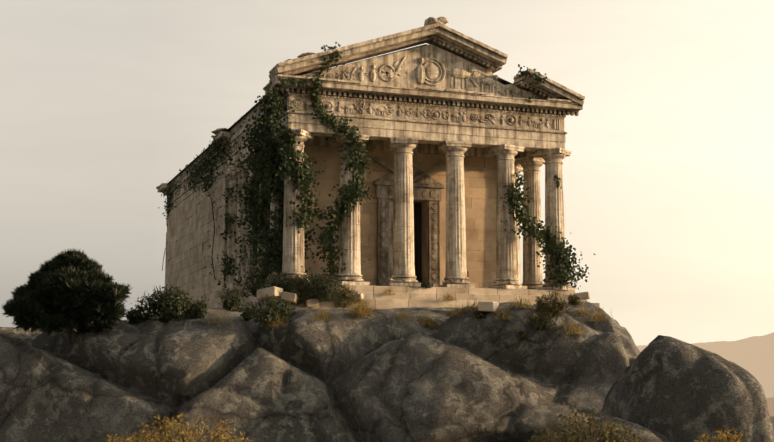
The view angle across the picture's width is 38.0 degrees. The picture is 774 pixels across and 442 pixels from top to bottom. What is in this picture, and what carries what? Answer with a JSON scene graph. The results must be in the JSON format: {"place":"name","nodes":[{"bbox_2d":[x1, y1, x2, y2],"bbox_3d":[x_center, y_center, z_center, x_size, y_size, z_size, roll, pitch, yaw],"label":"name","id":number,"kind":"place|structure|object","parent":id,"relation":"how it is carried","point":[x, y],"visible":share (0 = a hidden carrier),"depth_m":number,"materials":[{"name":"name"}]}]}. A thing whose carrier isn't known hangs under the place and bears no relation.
{"place":"outdoors","nodes":[
{"label":"outdoors","id":0,"kind":"place"},
{"bbox_2d":[165,178,228,308],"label":"outer wall blocks","id":1,"kind":"structure","parent":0,"point":[189,237],"depth_m":66.69,"materials":[{"name":"beige stone"}]},
{"bbox_2d":[158,42,594,300],"bbox_3d":[-3.900,-0.611,65.046,16.573,11.846,34.148,3,-7,-20],"label":"ivy","id":2,"kind":"object","parent":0,"point":[265,155],"depth_m":50.12,"materials":[{"name":"green plant"}]},
{"bbox_2d":[0,0,773,345],"label":"sky","id":3,"kind":"structure","parent":0,"point":[668,172],"materials":[{"name":"white"}]},
{"bbox_2d":[304,145,496,287],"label":"wall blocks","id":4,"kind":"structure","parent":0,"point":[480,178],"depth_m":53.41,"materials":[{"name":"beige stone"}]},
{"bbox_2d":[97,407,760,441],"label":"dry shrub","id":5,"kind":"object","parent":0,"point":[723,438],"depth_m":16.55,"materials":[{"name":"yellow plant"}]},
{"bbox_2d":[254,309,773,429],"bbox_3d":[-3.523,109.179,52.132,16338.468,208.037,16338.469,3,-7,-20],"label":"terrain","id":6,"kind":"structure","parent":0,"point":[768,389],"depth_m":4916.06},
{"bbox_2d":[0,301,640,441],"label":"outcrop rock","id":7,"kind":"object","parent":6,"relation":"on","point":[383,375],"visible":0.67,"depth_m":32.99,"materials":[{"name":"grey stone"}]},
{"bbox_2d":[1,247,133,343],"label":"bush","id":8,"kind":"object","parent":7,"relation":"on","point":[68,291],"depth_m":33.26,"materials":[{"name":"green plant"}]},
{"bbox_2d":[125,266,574,330],"bbox_3d":[-2.073,2.763,40.547,15.129,3.207,17.847,3,-7,-20],"label":"shrub","id":9,"kind":"object","parent":7,"relation":"on","point":[322,284],"depth_m":34.95,"materials":[{"name":"green plant"}]},
{"bbox_2d":[217,283,589,311],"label":"fallen blocks","id":10,"kind":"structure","parent":7,"relation":"on","point":[274,291],"depth_m":45.94,"materials":[{"name":"beige stone"}]},
{"bbox_2d":[205,284,613,334],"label":"dry grass","id":11,"kind":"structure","parent":7,"relation":"on","point":[363,310],"depth_m":34.61,"materials":[{"name":"yellow plant"}]},
{"bbox_2d":[285,274,580,339],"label":"shrubs","id":12,"kind":"object","parent":7,"relation":"on","point":[554,303],"visible":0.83,"depth_m":34.61,"materials":[{"name":"green plant"}]},
{"bbox_2d":[525,401,645,441],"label":"green shrub leaves","id":13,"kind":"object","parent":7,"relation":"on","point":[574,438],"visible":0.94,"depth_m":16.62,"materials":[{"name":"green plant"}]},
{"bbox_2d":[204,285,599,309],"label":"temple steps","id":14,"kind":"structure","parent":6,"relation":"on","point":[404,297],"depth_m":48.98,"materials":[{"name":"beige stone"}]},
{"bbox_2d":[217,171,237,297],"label":"column","id":15,"kind":"structure","parent":14,"relation":"on","point":[232,209],"depth_m":58.74,"materials":[{"name":"stone"}]},
{"bbox_2d":[229,164,247,294],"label":"column","id":16,"kind":"structure","parent":14,"relation":"on","point":[243,174],"depth_m":56.55,"materials":[{"name":"stone"}]},
{"bbox_2d":[239,156,259,293],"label":"column","id":17,"kind":"structure","parent":14,"relation":"on","point":[249,273],"depth_m":54.26,"materials":[{"name":"stone"}]},
{"bbox_2d":[251,152,269,286],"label":"column","id":18,"kind":"structure","parent":14,"relation":"on","point":[260,268],"depth_m":52.19,"materials":[{"name":"stone"}]},
{"bbox_2d":[261,139,284,287],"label":"column","id":19,"kind":"structure","parent":14,"relation":"on","point":[272,208],"depth_m":50.12,"materials":[{"name":"stone"}]},
{"bbox_2d":[276,129,313,281],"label":"column","id":20,"kind":"structure","parent":14,"relation":"on","point":[293,252],"depth_m":47.90,"materials":[{"name":"stone"}]},
{"bbox_2d":[331,133,369,285],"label":"column","id":21,"kind":"structure","parent":14,"relation":"on","point":[349,237],"depth_m":48.70,"materials":[{"name":"stone"}]},
{"bbox_2d":[387,137,420,286],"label":"column","id":22,"kind":"structure","parent":14,"relation":"on","point":[403,236],"depth_m":49.72,"materials":[{"name":"stone"}]},
{"bbox_2d":[271,272,559,284],"bbox_3d":[1.596,2.557,49.449,13.502,0.328,0.822,2,-7,-19],"label":"plinth","id":23,"kind":"object","parent":14,"relation":"on","point":[450,280],"visible":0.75,"depth_m":49.66,"materials":[{"name":"stone"}]},
{"bbox_2d":[389,199,467,284],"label":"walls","id":24,"kind":"structure","parent":14,"relation":"on","point":[424,204],"depth_m":53.60,"materials":[{"name":"beige stone"}]},
{"bbox_2d":[166,89,566,217],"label":"entablature","id":25,"kind":"structure","parent":24,"relation":"on","point":[430,135],"depth_m":51.21,"materials":[{"name":"stone"}]},
{"bbox_2d":[168,44,513,186],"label":"roof","id":26,"kind":"structure","parent":25,"relation":"on","point":[233,128],"depth_m":57.45,"materials":[{"name":"stone"}]},
{"bbox_2d":[212,17,447,133],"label":"roof ornaments","id":27,"kind":"object","parent":26,"relation":"on","point":[433,20],"visible":0.48,"depth_m":50.85,"materials":[{"name":"stone"}]},
{"bbox_2d":[168,52,565,200],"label":"reliefs","id":28,"kind":"object","parent":25,"relation":"on","point":[429,70],"visible":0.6,"depth_m":50.89,"materials":[{"name":"stone"}]},
{"bbox_2d":[156,74,582,195],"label":"cornice","id":29,"kind":"structure","parent":25,"relation":"on","point":[453,97],"depth_m":50.34,"materials":[{"name":"stone"}]},
{"bbox_2d":[299,44,545,99],"bbox_3d":[1.914,-6.906,51.318,13.781,2.230,0.630,3,-7,-20],"label":"tympanum","id":30,"kind":"object","parent":29,"relation":"on","point":[447,59],"visible":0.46,"depth_m":50.83,"materials":[{"name":"stone"}]},
{"bbox_2d":[269,23,584,105],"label":"raking cornice","id":31,"kind":"structure","parent":29,"relation":"on","point":[457,43],"depth_m":50.67,"materials":[{"name":"stone"}]},
{"bbox_2d":[389,200,393,282],"bbox_3d":[0.483,1.170,52.981,1.120,4.300,0.150,3,-7,-20],"label":"door leaf","id":32,"kind":"object","parent":24,"relation":"attached to","point":[391,203],"depth_m":52.84,"materials":[{"name":"wood"}]},
{"bbox_2d":[372,156,445,286],"bbox_3d":[1.061,0.171,52.801,3.656,6.239,0.410,3,-7,-20],"label":"door frame","id":33,"kind":"object","parent":24,"relation":"attached to","point":[427,187],"visible":0.88,"depth_m":52.97,"materials":[{"name":"stone"}]},
{"bbox_2d":[413,203,421,284],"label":"door","id":34,"kind":"structure","parent":24,"relation":"attached to","point":[418,239],"depth_m":53.92,"materials":[{"name":"black"}]},
{"bbox_2d":[437,141,474,287],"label":"column","id":35,"kind":"structure","parent":14,"relation":"on","point":[456,267],"depth_m":50.56,"materials":[{"name":"stone"}]},
{"bbox_2d":[486,144,526,288],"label":"column","id":36,"kind":"structure","parent":14,"relation":"on","point":[506,249],"depth_m":51.40,"materials":[{"name":"stone"}]},
{"bbox_2d":[514,164,522,285],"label":"column","id":37,"kind":"structure","parent":14,"relation":"on","point":[517,168],"depth_m":56.52,"materials":[{"name":"stone"}]},
{"bbox_2d":[514,156,544,289],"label":"column","id":38,"kind":"structure","parent":14,"relation":"on","point":[532,259],"depth_m":54.46,"materials":[{"name":"stone"}]},
{"bbox_2d":[535,147,574,289],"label":"column","id":39,"kind":"structure","parent":14,"relation":"on","point":[553,158],"depth_m":52.40,"materials":[{"name":"stone"}]},
{"bbox_2d":[576,335,773,441],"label":"boulder","id":40,"kind":"object","parent":6,"relation":"on","point":[666,389],"visible":0.85,"depth_m":28.64,"materials":[{"name":"grey stone"}]},
{"bbox_2d":[637,332,773,383],"bbox_3d":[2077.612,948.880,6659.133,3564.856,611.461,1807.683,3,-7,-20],"label":"mountain","id":41,"kind":"structure","parent":0,"point":[753,356],"depth_m":6822.07,"materials":[{"name":"beige"}]},
{"bbox_2d":[766,397,773,415],"bbox_3d":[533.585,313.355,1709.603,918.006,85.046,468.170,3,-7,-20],"label":"hills","id":42,"kind":"structure","parent":0,"point":[770,403],"depth_m":1756.60,"materials":[{"name":"beige"}]}
]}

